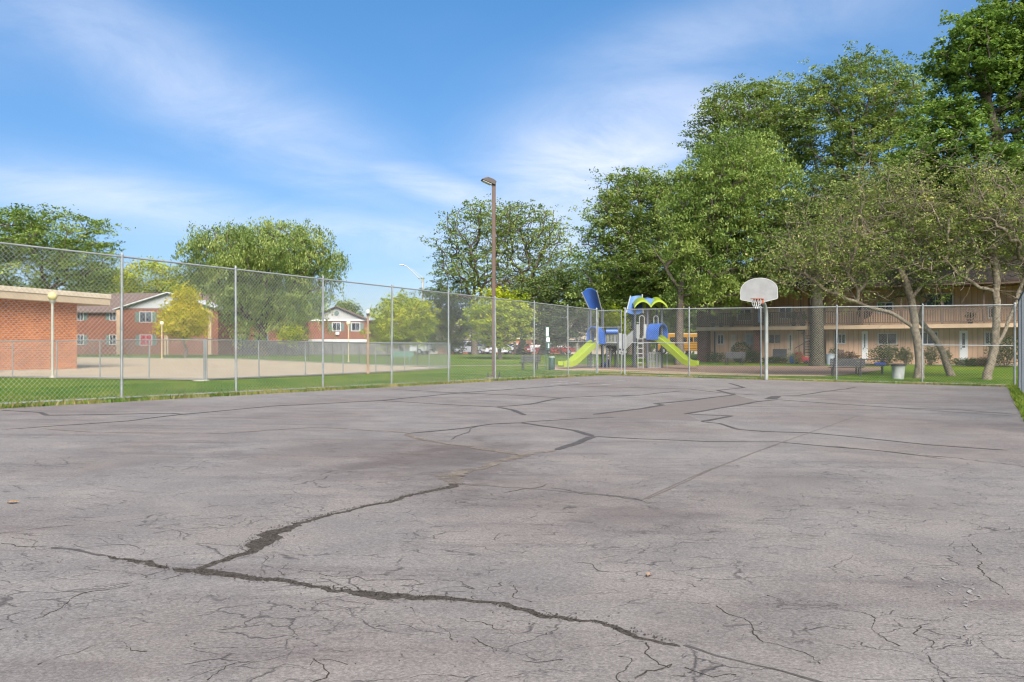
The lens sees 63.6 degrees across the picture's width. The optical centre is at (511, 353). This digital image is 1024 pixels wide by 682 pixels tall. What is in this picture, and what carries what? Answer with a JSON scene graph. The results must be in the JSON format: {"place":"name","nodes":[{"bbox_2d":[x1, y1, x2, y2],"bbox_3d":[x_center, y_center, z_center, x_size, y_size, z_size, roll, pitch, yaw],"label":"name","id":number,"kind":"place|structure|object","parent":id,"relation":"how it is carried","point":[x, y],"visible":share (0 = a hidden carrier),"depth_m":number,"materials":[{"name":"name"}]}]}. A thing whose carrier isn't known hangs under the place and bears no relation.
{"place":"outdoors","nodes":[
{"label":"outdoors","id":0,"kind":"place"},
{"bbox_2d":[0,369,647,407],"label":"grass","id":1,"kind":"structure","parent":0,"point":[170,388],"depth_m":24.40,"materials":[{"name":"green plant"}]},
{"bbox_2d":[362,364,548,365],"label":"footpath","id":2,"kind":"structure","parent":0,"point":[478,365],"depth_m":53.68,"materials":[{"name":"beige concrete"}]},
{"bbox_2d":[0,354,1017,406],"bbox_3d":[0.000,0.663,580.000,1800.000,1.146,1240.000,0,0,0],"label":"lawn","id":3,"kind":"structure","parent":0,"point":[10,381],"depth_m":51.21,"materials":[{"name":"green plant"}]},
{"bbox_2d":[47,291,57,377],"bbox_3d":[-18.479,-0.735,33.200,0.374,3.549,0.369,0,0,0],"label":"globe lamp","id":4,"kind":"object","parent":3,"relation":"on","point":[53,298],"visible":0.84,"depth_m":33.15,"materials":[{"name":"beige metal"}]},
{"bbox_2d":[0,202,135,294],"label":"locust tree","id":5,"kind":"object","parent":3,"relation":"on","point":[35,228],"visible":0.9,"depth_m":73.82,"materials":[{"name":"green plant"}]},
{"bbox_2d":[63,263,216,292],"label":"dark green tree","id":6,"kind":"object","parent":3,"relation":"on","point":[111,287],"visible":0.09,"depth_m":109.84,"materials":[{"name":"green plant"}]},
{"bbox_2d":[97,255,184,292],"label":"yellow green tree","id":7,"kind":"object","parent":3,"relation":"on","point":[140,283],"visible":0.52,"depth_m":107.03,"materials":[{"name":"green plant"}]},
{"bbox_2d":[160,321,163,358],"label":"globe lamp","id":8,"kind":"object","parent":3,"relation":"on","point":[162,323],"visible":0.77,"depth_m":66.46,"materials":[{"name":"metal"}]},
{"bbox_2d":[149,281,218,356],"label":"yellow tree","id":9,"kind":"object","parent":3,"relation":"on","point":[171,327],"visible":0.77,"depth_m":70.39,"materials":[{"name":"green plant"}]},
{"bbox_2d":[77,292,313,354],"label":"brick house","id":10,"kind":"structure","parent":3,"relation":"on","point":[112,322],"depth_m":92.00,"materials":[{"name":"brown brick"}]},
{"bbox_2d":[139,312,151,321],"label":"window","id":11,"kind":"structure","parent":10,"relation":"in","point":[143,317],"depth_m":91.99,"materials":[{"name":"white glass"}]},
{"bbox_2d":[140,335,151,344],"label":"window","id":12,"kind":"structure","parent":10,"relation":"in","point":[141,336],"depth_m":91.99,"materials":[{"name":"glass"}]},
{"bbox_2d":[0,358,441,379],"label":"concrete pad","id":13,"kind":"object","parent":3,"relation":"on","point":[104,369],"visible":0.45,"depth_m":47.21,"materials":[{"name":"beige concrete"}]},
{"bbox_2d":[0,285,110,371],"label":"brick building","id":14,"kind":"structure","parent":13,"relation":"on","point":[27,316],"depth_m":45.56,"materials":[{"name":"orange brick"}]},
{"bbox_2d":[0,339,204,379],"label":"chain link fence","id":15,"kind":"object","parent":13,"relation":"on","point":[100,364],"visible":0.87,"depth_m":32.30,"materials":[{"name":"metal"}]},
{"bbox_2d":[77,340,447,366],"bbox_3d":[-19.892,-0.140,61.744,39.437,2.130,4.523,0,0,29],"label":"chain link fence","id":16,"kind":"object","parent":13,"relation":"on","point":[359,351],"visible":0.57,"depth_m":60.25,"materials":[{"name":"metal"}]},
{"bbox_2d":[205,339,449,379],"bbox_3d":[-7.539,0.188,40.250,0.101,1.705,20.979,0,0,21],"label":"chain link fence","id":17,"kind":"object","parent":13,"relation":"on","point":[305,346],"visible":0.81,"depth_m":37.14,"materials":[{"name":"metal"}]},
{"bbox_2d":[165,216,351,355],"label":"weeping tree","id":18,"kind":"object","parent":3,"relation":"on","point":[247,251],"visible":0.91,"depth_m":74.19,"materials":[{"name":"green plant"}]},
{"bbox_2d":[277,320,308,355],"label":"green bush","id":19,"kind":"object","parent":3,"relation":"on","point":[298,336],"visible":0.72,"depth_m":73.82,"materials":[{"name":"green plant"}]},
{"bbox_2d":[0,242,597,403],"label":"chain link fence","id":20,"kind":"object","parent":3,"relation":"on","point":[121,284],"visible":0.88,"depth_m":20.96,"materials":[{"name":"metal"}]},
{"bbox_2d":[597,310,623,373],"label":"chain link gate","id":21,"kind":"structure","parent":20,"relation":"attached to","point":[622,353],"depth_m":38.21,"materials":[{"name":"metal"}]},
{"bbox_2d":[237,342,408,354],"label":"board fence","id":22,"kind":"object","parent":3,"relation":"on","point":[286,345],"visible":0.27,"depth_m":91.45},
{"bbox_2d":[308,339,366,352],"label":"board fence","id":23,"kind":"object","parent":3,"relation":"on","point":[346,340],"visible":0.22,"depth_m":107.99,"materials":[{"name":"white wood"}]},
{"bbox_2d":[308,306,378,341],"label":"brick house","id":24,"kind":"structure","parent":3,"relation":"on","point":[336,329],"depth_m":122.25,"materials":[{"name":"brown brick"}]},
{"bbox_2d":[332,322,340,330],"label":"window","id":25,"kind":"structure","parent":24,"relation":"in","point":[336,328],"depth_m":122.20,"materials":[{"name":"white glass"}]},
{"bbox_2d":[351,322,359,330],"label":"window","id":26,"kind":"structure","parent":24,"relation":"in","point":[357,325],"depth_m":122.34,"materials":[{"name":"white glass"}]},
{"bbox_2d":[333,298,363,316],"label":"green tree","id":27,"kind":"object","parent":3,"relation":"on","point":[348,305],"visible":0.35,"depth_m":139.32,"materials":[{"name":"green plant"}]},
{"bbox_2d":[366,313,369,373],"bbox_3d":[-7.151,-0.601,41.000,0.256,3.279,0.252,0,0,0],"label":"globe lamp","id":28,"kind":"object","parent":3,"relation":"on","point":[367,372],"visible":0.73,"depth_m":40.95,"materials":[{"name":"metal"}]},
{"bbox_2d":[357,289,441,352],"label":"yellow green tree","id":29,"kind":"object","parent":3,"relation":"on","point":[419,327],"visible":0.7,"depth_m":75.09,"materials":[{"name":"green plant"}]},
{"bbox_2d":[389,351,412,363],"bbox_3d":[-7.681,0.260,57.363,1.600,0.859,0.584,0,0,6],"label":"park bench","id":30,"kind":"object","parent":3,"relation":"on","point":[394,355],"visible":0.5,"depth_m":57.54,"materials":[{"name":"green paint"}]},
{"bbox_2d":[399,264,424,354],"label":"street lamp","id":31,"kind":"object","parent":3,"relation":"on","point":[422,280],"visible":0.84,"depth_m":99.95,"materials":[{"name":"metal"}]},
{"bbox_2d":[393,337,434,353],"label":"parked van","id":32,"kind":"object","parent":3,"relation":"on","point":[420,347],"visible":0.12,"depth_m":95.69,"materials":[{"name":"white paint"}]},
{"bbox_2d":[408,281,482,354],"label":"dark green tree","id":33,"kind":"object","parent":3,"relation":"on","point":[453,346],"visible":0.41,"depth_m":94.01,"materials":[{"name":"green plant"}]},
{"bbox_2d":[437,325,496,353],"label":"building","id":34,"kind":"structure","parent":3,"relation":"on","point":[456,341],"depth_m":142.00,"materials":[{"name":"red brick"}]},
{"bbox_2d":[417,193,533,354],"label":"locust tree","id":35,"kind":"object","parent":3,"relation":"on","point":[481,230],"visible":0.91,"depth_m":87.26,"materials":[{"name":"green plant"}]},
{"bbox_2d":[481,177,501,377],"bbox_3d":[-0.819,-2.969,33.000,0.859,8.119,0.680,0,0,0],"label":"light pole","id":36,"kind":"object","parent":3,"relation":"on","point":[489,181],"visible":0.73,"depth_m":32.92,"materials":[{"name":"brown paint"}]},
{"bbox_2d":[455,285,540,358],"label":"yellow green tree","id":37,"kind":"object","parent":3,"relation":"on","point":[499,294],"visible":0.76,"depth_m":65.28,"materials":[{"name":"green plant"}]},
{"bbox_2d":[0,373,1006,408],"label":"ragged grass","id":38,"kind":"structure","parent":3,"relation":"on","point":[111,400],"depth_m":24.25,"materials":[{"name":"green plant"}]},
{"bbox_2d":[484,270,543,353],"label":"rusty tree","id":39,"kind":"object","parent":3,"relation":"on","point":[500,283],"visible":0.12,"depth_m":111.33,"materials":[{"name":"green plant"}]},
{"bbox_2d":[519,355,540,369],"bbox_3d":[1.017,0.511,46.635,1.150,0.859,0.584,0,0,-12],"label":"park bench","id":40,"kind":"object","parent":3,"relation":"on","point":[523,357],"visible":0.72,"depth_m":46.43,"materials":[{"name":"grey metal"}]},
{"bbox_2d":[483,199,588,354],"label":"locust tree","id":41,"kind":"object","parent":3,"relation":"on","point":[540,256],"visible":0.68,"depth_m":89.22,"materials":[{"name":"green plant"}]},
{"bbox_2d":[379,328,693,353],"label":"distant trees","id":42,"kind":"object","parent":3,"relation":"on","point":[654,344],"depth_m":155.91,"materials":[{"name":"green plant"}]},
{"bbox_2d":[545,326,550,369],"bbox_3d":[2.007,-0.294,45.923,0.280,2.500,0.203,0,0,0],"label":"pet waste station","id":43,"kind":"object","parent":3,"relation":"on","point":[547,338],"visible":0.88,"depth_m":45.94,"materials":[{"name":"green paint"}]},
{"bbox_2d":[548,356,554,369],"bbox_3d":[2.237,0.544,46.500,0.370,0.790,0.370,0,0,0],"label":"trash can","id":44,"kind":"object","parent":3,"relation":"on","point":[552,363],"visible":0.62,"depth_m":46.35,"materials":[{"name":"green paint"}]},
{"bbox_2d":[502,256,608,354],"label":"dark green tree","id":45,"kind":"object","parent":3,"relation":"on","point":[543,287],"visible":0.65,"depth_m":82.76,"materials":[{"name":"green plant"}]},
{"bbox_2d":[561,317,606,353],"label":"cream house","id":46,"kind":"structure","parent":3,"relation":"on","point":[599,351],"depth_m":126.00,"materials":[{"name":"beige"}]},
{"bbox_2d":[583,297,636,354],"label":"yellow green tree","id":47,"kind":"object","parent":3,"relation":"on","point":[614,314],"visible":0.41,"depth_m":83.34,"materials":[{"name":"green plant"}]},
{"bbox_2d":[561,270,696,354],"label":"dark green tree","id":48,"kind":"object","parent":3,"relation":"on","point":[624,304],"visible":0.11,"depth_m":96.12,"materials":[{"name":"green plant"}]},
{"bbox_2d":[550,163,751,357],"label":"locust tree","id":49,"kind":"object","parent":3,"relation":"on","point":[623,259],"visible":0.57,"depth_m":68.66,"materials":[{"name":"green plant"}]},
{"bbox_2d":[622,298,696,353],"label":"dark green tree","id":50,"kind":"object","parent":3,"relation":"on","point":[693,319],"visible":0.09,"depth_m":125.20,"materials":[{"name":"green plant"}]},
{"bbox_2d":[555,368,824,375],"bbox_3d":[7.343,0.936,42.871,16.963,0.215,4.642,0,0,41],"label":"wood chip edge","id":51,"kind":"object","parent":3,"relation":"on","point":[693,373],"visible":0.62,"depth_m":41.92,"materials":[{"name":"brown wood"}]},
{"bbox_2d":[702,350,724,361],"bbox_3d":[14.720,0.207,59.704,2.032,0.922,1.296,0,0,0],"label":"shrub","id":52,"kind":"object","parent":3,"relation":"on","point":[714,357],"visible":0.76,"depth_m":59.62,"materials":[{"name":"green plant"}]},
{"bbox_2d":[555,365,880,375],"bbox_3d":[11.649,0.887,46.330,20.484,0.336,15.369,0,0,9],"label":"mulch bed","id":53,"kind":"object","parent":3,"relation":"on","point":[776,369],"visible":0.62,"depth_m":47.28,"materials":[{"name":"brown wood"}]},
{"bbox_2d":[557,288,698,367],"bbox_3d":[6.794,-1.533,49.430,8.288,4.859,3.740,0,0,0],"label":"playground structure","id":54,"kind":"object","parent":53,"relation":"on","point":[591,297],"visible":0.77,"depth_m":49.81,"materials":[{"name":"plastic"}]},
{"bbox_2d":[640,119,824,364],"bbox_3d":[15.276,-7.338,55.365,13.284,16.407,8.661,0,0,0],"label":"locust tree","id":55,"kind":"object","parent":3,"relation":"on","point":[733,200],"visible":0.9,"depth_m":54.29,"materials":[{"name":"green plant"}]},
{"bbox_2d":[723,352,745,364],"bbox_3d":[14.849,0.329,55.138,1.350,0.859,0.584,0,0,-4],"label":"park bench","id":56,"kind":"object","parent":3,"relation":"on","point":[736,356],"visible":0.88,"depth_m":54.92,"materials":[{"name":"grey metal"}]},
{"bbox_2d":[731,340,751,362],"bbox_3d":[16.471,-0.159,59.338,1.566,1.661,1.374,0,0,0],"label":"clipped bush","id":57,"kind":"object","parent":3,"relation":"on","point":[742,349],"visible":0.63,"depth_m":59.17,"materials":[{"name":"green plant"}]},
{"bbox_2d":[672,70,833,261],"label":"locust tree","id":58,"kind":"object","parent":3,"relation":"on","point":[768,116],"visible":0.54,"depth_m":84.30,"materials":[{"name":"green plant"}]},
{"bbox_2d":[746,350,759,362],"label":"shrub","id":59,"kind":"object","parent":3,"relation":"on","point":[752,355],"visible":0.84,"depth_m":58.46,"materials":[{"name":"green plant"}]},
{"bbox_2d":[740,278,777,379],"bbox_3d":[9.974,-0.965,33.542,1.372,4.192,1.766,0,0,0],"label":"basketball hoop","id":60,"kind":"object","parent":3,"relation":"on","point":[760,291],"visible":0.98,"depth_m":33.30,"materials":[{"name":"paint"}]},
{"bbox_2d":[758,356,787,362],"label":"hedge","id":61,"kind":"object","parent":3,"relation":"on","point":[777,360],"visible":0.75,"depth_m":57.76,"materials":[{"name":"green plant"}]},
{"bbox_2d":[790,352,808,363],"bbox_3d":[19.960,0.293,57.256,1.261,0.794,0.600,0,0,25],"label":"toy car","id":62,"kind":"object","parent":3,"relation":"on","point":[803,358],"visible":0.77,"depth_m":57.03,"materials":[{"name":"red plastic"}]},
{"bbox_2d":[796,311,809,362],"bbox_3d":[20.734,-1.161,58.140,1.701,3.658,1.986,0,0,14],"label":"spiral stair","id":63,"kind":"object","parent":3,"relation":"on","point":[804,338],"visible":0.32,"depth_m":58.12,"materials":[{"name":"metal"}]},
{"bbox_2d":[737,164,891,365],"bbox_3d":[20.125,-5.653,53.323,10.006,13.186,8.843,0,0,-43],"label":"broad tree","id":64,"kind":"object","parent":3,"relation":"on","point":[815,301],"visible":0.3,"depth_m":52.62,"materials":[{"name":"green plant"}]},
{"bbox_2d":[624,302,1016,384],"bbox_3d":[11.942,-0.429,34.312,15.428,3.412,0.110,0,0,28],"label":"chain link fence","id":65,"kind":"object","parent":3,"relation":"on","point":[922,358],"visible":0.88,"depth_m":33.73,"materials":[{"name":"metal"}]},
{"bbox_2d":[825,353,834,364],"bbox_3d":[21.595,0.348,56.046,0.680,0.760,0.663,0,0,25],"label":"fountain","id":66,"kind":"object","parent":3,"relation":"on","point":[828,360],"visible":0.72,"depth_m":55.84,"materials":[{"name":"grey plastic"}]},
{"bbox_2d":[751,171,942,263],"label":"dark green tree","id":67,"kind":"object","parent":3,"relation":"on","point":[859,224],"visible":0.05,"depth_m":85.93,"materials":[{"name":"green plant"}]},
{"bbox_2d":[829,358,864,375],"bbox_3d":[15.688,0.629,38.736,1.550,0.909,0.584,0,0,10],"label":"park bench","id":68,"kind":"object","parent":3,"relation":"on","point":[843,362],"visible":0.8,"depth_m":38.53,"materials":[{"name":"grey metal"}]},
{"bbox_2d":[838,350,861,358],"bbox_3d":[22.911,0.246,56.206,1.862,1.041,0.775,0,0,0],"label":"shrub","id":69,"kind":"object","parent":3,"relation":"on","point":[850,356],"visible":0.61,"depth_m":56.11,"materials":[{"name":"red plant"}]},
{"bbox_2d":[692,256,1022,365],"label":"apartment building","id":70,"kind":"structure","parent":3,"relation":"on","point":[975,295],"depth_m":56.78,"materials":[{"name":"beige wood"}]},
{"bbox_2d":[717,334,723,344],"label":"window","id":71,"kind":"structure","parent":70,"relation":"in","point":[721,339],"depth_m":61.49,"materials":[{"name":"grey glass"}]},
{"bbox_2d":[737,308,751,320],"bbox_3d":[17.095,-2.875,60.790,1.080,0.914,0.080,0,0,25],"label":"window","id":72,"kind":"structure","parent":70,"relation":"in","point":[749,310],"depth_m":60.74,"materials":[{"name":"grey glass"}]},
{"bbox_2d":[745,333,752,344],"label":"window","id":73,"kind":"structure","parent":70,"relation":"in","point":[750,335],"depth_m":60.62,"materials":[{"name":"glass"}]},
{"bbox_2d":[768,333,780,343],"bbox_3d":[19.046,-1.091,59.873,0.919,0.764,0.080,0,0,25],"label":"window","id":74,"kind":"structure","parent":70,"relation":"in","point":[777,335],"depth_m":59.84,"materials":[{"name":"grey glass"}]},
{"bbox_2d":[779,306,791,318],"bbox_3d":[19.730,-2.978,59.552,0.911,0.945,0.080,0,0,25],"label":"window","id":75,"kind":"structure","parent":70,"relation":"in","point":[783,309],"depth_m":59.52,"materials":[{"name":"grey glass"}]},
{"bbox_2d":[787,334,792,358],"bbox_3d":[20.032,-0.472,59.410,0.396,1.958,0.078,0,0,25],"label":"door","id":76,"kind":"structure","parent":70,"relation":"in","point":[790,339],"depth_m":59.39,"materials":[{"name":"beige paint"}]},
{"bbox_2d":[834,333,845,343],"bbox_3d":[23.051,-1.057,57.992,0.767,0.745,0.080,0,0,25],"label":"window","id":77,"kind":"structure","parent":70,"relation":"in","point":[839,341],"depth_m":57.94,"materials":[{"name":"grey glass"}]},
{"bbox_2d":[862,331,867,360],"bbox_3d":[24.489,-0.533,57.294,0.389,2.045,0.120,0,0,25],"label":"door","id":78,"kind":"structure","parent":70,"relation":"in","point":[865,337],"depth_m":57.27,"materials":[{"name":"white paint"}]},
{"bbox_2d":[877,302,892,313],"bbox_3d":[25.653,-3.169,56.770,1.043,0.776,0.080,0,0,25],"label":"window","id":79,"kind":"structure","parent":70,"relation":"in","point":[889,303],"depth_m":56.72,"materials":[{"name":"grey glass"}]},
{"bbox_2d":[877,333,896,344],"bbox_3d":[25.779,-1.033,56.711,1.241,0.820,0.080,0,0,25],"label":"window","id":80,"kind":"structure","parent":70,"relation":"in","point":[881,342],"depth_m":56.69,"materials":[{"name":"grey glass"}]},
{"bbox_2d":[920,331,937,344],"bbox_3d":[28.002,-1.058,55.666,1.317,0.894,0.080,0,0,25],"label":"window","id":81,"kind":"structure","parent":70,"relation":"in","point":[928,341],"depth_m":55.65,"materials":[{"name":"grey glass"}]},
{"bbox_2d":[926,293,952,306],"bbox_3d":[28.661,-3.606,55.357,1.648,0.933,0.080,0,0,25],"label":"window","id":82,"kind":"structure","parent":70,"relation":"in","point":[931,300],"depth_m":55.36,"materials":[{"name":"black glass"}]},
{"bbox_2d":[959,331,967,359],"bbox_3d":[29.936,-0.510,54.736,0.485,2.038,0.120,0,0,25],"label":"door","id":83,"kind":"structure","parent":70,"relation":"in","point":[965,341],"depth_m":54.72,"materials":[{"name":"white paint"}]},
{"bbox_2d":[984,331,990,344],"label":"window","id":84,"kind":"structure","parent":70,"relation":"in","point":[986,335],"depth_m":54.17,"materials":[{"name":"grey glass"}]},
{"bbox_2d":[775,41,948,260],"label":"locust tree","id":85,"kind":"object","parent":3,"relation":"on","point":[871,123],"visible":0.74,"depth_m":78.08,"materials":[{"name":"green plant"}]},
{"bbox_2d":[855,359,888,374],"bbox_3d":[17.951,0.647,41.500,1.700,0.769,1.620,0,0,20],"label":"picnic table","id":86,"kind":"object","parent":3,"relation":"on","point":[874,365],"visible":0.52,"depth_m":40.99,"materials":[{"name":"grey plastic"}]},
{"bbox_2d":[741,130,1017,377],"bbox_3d":[15.968,-4.365,36.561,11.049,11.200,7.208,0,0,0],"label":"gnarled tree","id":87,"kind":"object","parent":3,"relation":"on","point":[860,211],"visible":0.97,"depth_m":36.47,"materials":[{"name":"green plant"}]},
{"bbox_2d":[866,343,907,364],"bbox_3d":[24.998,-0.005,55.109,2.804,1.603,1.964,0,0,0],"label":"shrub","id":88,"kind":"object","parent":3,"relation":"on","point":[888,352],"visible":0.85,"depth_m":54.96,"materials":[{"name":"green plant"}]},
{"bbox_2d":[891,363,905,378],"bbox_3d":[17.029,0.776,36.400,0.610,0.700,0.610,0,0,0],"label":"trash can","id":89,"kind":"object","parent":3,"relation":"on","point":[899,368],"visible":0.81,"depth_m":36.19,"materials":[{"name":"white metal"}]},
{"bbox_2d":[898,346,913,364],"bbox_3d":[26.179,0.139,54.896,1.120,1.313,0.781,0,0,0],"label":"shrub","id":90,"kind":"object","parent":3,"relation":"on","point":[908,354],"visible":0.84,"depth_m":54.81,"materials":[{"name":"green plant"}]},
{"bbox_2d":[859,239,960,375],"bbox_3d":[19.022,-2.342,39.570,4.330,7.115,5.127,0,0,42],"label":"leaning tree","id":91,"kind":"object","parent":3,"relation":"on","point":[929,332],"visible":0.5,"depth_m":39.18,"materials":[{"name":"green plant"}]},
{"bbox_2d":[853,146,996,262],"bbox_3d":[29.091,-6.780,57.793,9.136,15.125,7.148,0,0,-24],"label":"green tree","id":92,"kind":"object","parent":3,"relation":"on","point":[937,185],"visible":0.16,"depth_m":56.70,"materials":[{"name":"green plant"}]},
{"bbox_2d":[923,344,938,365],"bbox_3d":[27.531,0.072,54.334,1.295,1.477,0.851,0,0,-20],"label":"shrub","id":93,"kind":"object","parent":3,"relation":"on","point":[930,358],"visible":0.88,"depth_m":54.28,"materials":[{"name":"green plant"}]},
{"bbox_2d":[875,127,1023,379],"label":"gnarled tree","id":94,"kind":"object","parent":3,"relation":"on","point":[1010,235],"visible":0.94,"depth_m":35.54,"materials":[{"name":"green plant"}]},
{"bbox_2d":[882,0,1023,288],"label":"maple tree","id":95,"kind":"object","parent":3,"relation":"on","point":[982,44],"visible":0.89,"depth_m":48.09,"materials":[{"name":"green plant"}]},
{"bbox_2d":[906,155,1021,259],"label":"dark green tree","id":96,"kind":"object","parent":3,"relation":"on","point":[973,232],"visible":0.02,"depth_m":81.66,"materials":[{"name":"green plant"}]},
{"bbox_2d":[949,357,985,365],"bbox_3d":[29.324,0.530,52.947,3.173,0.660,0.905,0,0,0],"label":"hedge","id":97,"kind":"object","parent":3,"relation":"on","point":[970,360],"visible":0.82,"depth_m":52.84,"materials":[{"name":"green plant"}]},
{"bbox_2d":[984,335,1017,366],"bbox_3d":[31.296,-0.213,52.353,2.953,2.155,1.679,0,0,0],"label":"hedge","id":98,"kind":"object","parent":3,"relation":"on","point":[1008,350],"visible":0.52,"depth_m":52.23,"materials":[{"name":"green plant"}]},
{"bbox_2d":[1006,384,1023,420],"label":"weeds","id":99,"kind":"object","parent":3,"relation":"on","point":[1017,393],"visible":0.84,"depth_m":21.90,"materials":[{"name":"green plant"}]},
{"bbox_2d":[1018,289,1023,392],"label":"chain link fence","id":100,"kind":"object","parent":3,"relation":"on","point":[1021,342],"visible":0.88,"depth_m":25.41,"materials":[{"name":"metal"}]},
{"bbox_2d":[0,0,1020,353],"label":"sky","id":101,"kind":"structure","parent":0,"point":[367,121],"materials":[{"name":"blue"}]},
{"bbox_2d":[0,375,1023,681],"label":"court","id":102,"kind":"object","parent":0,"point":[820,531],"visible":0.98,"depth_m":5.29,"materials":[{"name":"asphalt"}]},
{"bbox_2d":[17,454,1014,681],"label":"asphalt crumbs","id":103,"kind":"object","parent":102,"relation":"on","point":[280,528],"visible":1,"depth_m":4.29,"materials":[{"name":"black asphalt"}]},
{"bbox_2d":[522,369,1017,386],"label":"grass","id":104,"kind":"structure","parent":0,"point":[928,379],"depth_m":36.54,"materials":[{"name":"green plant"}]},
{"label":"parking lot","id":105,"kind":"structure","parent":0,"visible":0},
{"bbox_2d":[452,341,484,353],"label":"parked car","id":106,"kind":"object","parent":105,"relation":"on","point":[479,350],"visible":0.28,"depth_m":109.16,"materials":[{"name":"silver metal"}]},
{"bbox_2d":[484,345,513,353],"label":"parked car","id":107,"kind":"object","parent":105,"relation":"on","point":[509,351],"visible":0.43,"depth_m":113.35,"materials":[{"name":"white paint"}]},
{"bbox_2d":[548,344,574,353],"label":"parked car","id":108,"kind":"object","parent":105,"relation":"on","point":[570,350],"visible":0.26,"depth_m":112.19,"materials":[{"name":"red paint"}]},
{"bbox_2d":[655,333,696,353],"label":"school bus","id":109,"kind":"object","parent":105,"relation":"on","point":[693,339],"visible":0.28,"depth_m":110.88,"materials":[{"name":"yellow metal"}]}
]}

